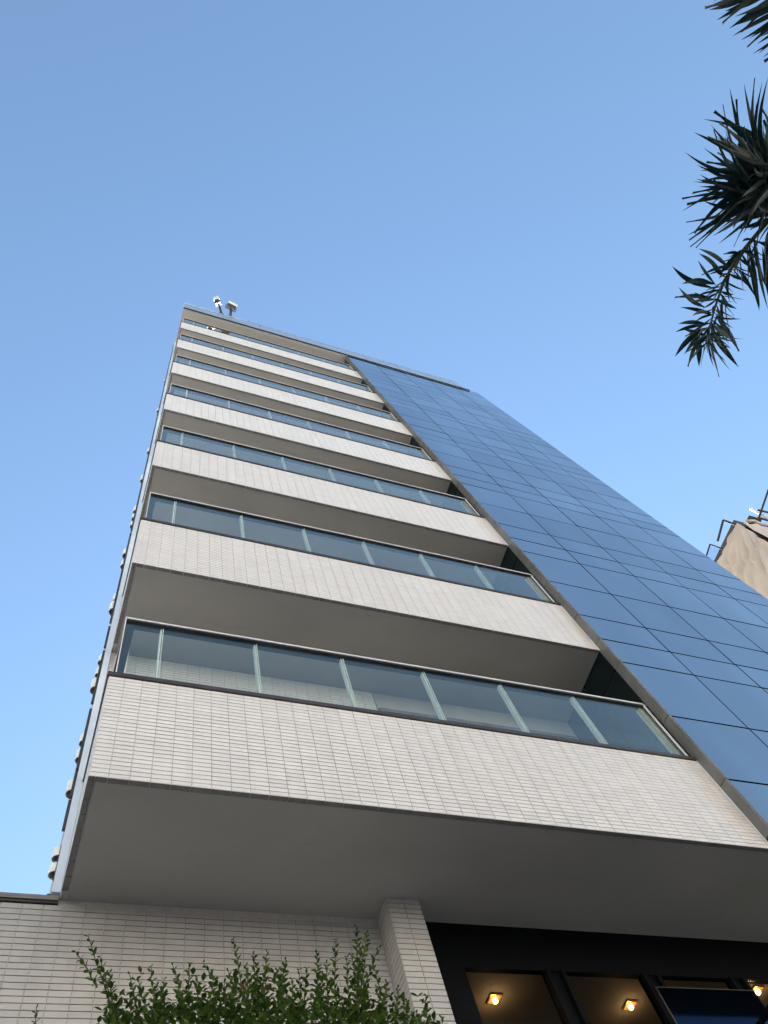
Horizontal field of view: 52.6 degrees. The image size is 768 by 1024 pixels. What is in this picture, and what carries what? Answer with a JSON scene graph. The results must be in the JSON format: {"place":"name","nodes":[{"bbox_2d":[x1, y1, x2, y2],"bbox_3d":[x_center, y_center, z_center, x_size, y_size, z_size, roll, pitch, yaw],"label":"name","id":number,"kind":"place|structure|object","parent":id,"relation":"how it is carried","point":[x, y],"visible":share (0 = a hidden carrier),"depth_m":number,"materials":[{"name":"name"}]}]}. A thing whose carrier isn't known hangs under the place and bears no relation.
{"place":"outdoors","nodes":[
{"label":"outdoors","id":0,"kind":"place"},
{"bbox_2d":[0,0,767,894],"label":"sky","id":1,"kind":"structure","parent":0,"point":[485,197],"materials":[{"name":"blue"}]},
{"label":"ground","id":2,"kind":"structure","parent":0,"visible":0},
{"bbox_2d":[0,892,400,1023],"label":"tiled wall","id":3,"kind":"structure","parent":2,"relation":"on","point":[42,937],"depth_m":5.00,"materials":[{"name":"tile"}]},
{"bbox_2d":[47,303,767,1023],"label":"office tower","id":4,"kind":"structure","parent":2,"relation":"on","point":[457,691],"depth_m":7.73,"materials":[{"name":"tile"}]},
{"bbox_2d":[213,296,223,313],"bbox_3d":[-5.587,-6.972,26.309,0.225,0.390,0.664,-17,-66,-6],"label":"floodlight","id":5,"kind":"object","parent":4,"relation":"on","point":[217,300],"visible":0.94,"depth_m":26.21,"materials":[{"name":"white metal"}]},
{"bbox_2d":[225,301,236,315],"bbox_3d":[-5.239,-6.875,26.433,0.372,0.402,0.531,24,-76,-20],"label":"floodlight","id":6,"kind":"object","parent":4,"relation":"on","point":[231,306],"visible":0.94,"depth_m":26.39,"materials":[{"name":"white metal"}]},
{"bbox_2d":[714,520,767,561],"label":"draped building","id":7,"kind":"structure","parent":2,"relation":"on","point":[724,543],"depth_m":20.20,"materials":[{"name":"metal"}]},
{"bbox_2d":[706,489,767,555],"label":"scaffold frame","id":8,"kind":"object","parent":7,"relation":"on","point":[753,520],"visible":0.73,"depth_m":19.48,"materials":[{"name":"metal"}]},
{"bbox_2d":[716,523,767,598],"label":"dust sheet","id":9,"kind":"object","parent":8,"relation":"hanging from","point":[743,557],"visible":0.26,"depth_m":18.71,"materials":[{"name":"beige fabric"}]},
{"bbox_2d":[742,520,767,536],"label":"dust sheet","id":10,"kind":"object","parent":8,"relation":"hanging from","point":[756,527],"visible":1,"depth_m":19.02,"materials":[{"name":"white fabric"}]},
{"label":"pavement","id":11,"kind":"structure","parent":0,"visible":0},
{"bbox_2d":[31,925,444,1023],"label":"leafy shrub","id":12,"kind":"object","parent":11,"relation":"on","point":[182,1012],"visible":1,"depth_m":1.56,"materials":[{"name":"green plant"}]},
{"bbox_2d":[672,0,767,376],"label":"palm tree","id":13,"kind":"object","parent":11,"relation":"on","point":[743,193],"visible":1,"depth_m":4.58,"materials":[{"name":"green plant"}]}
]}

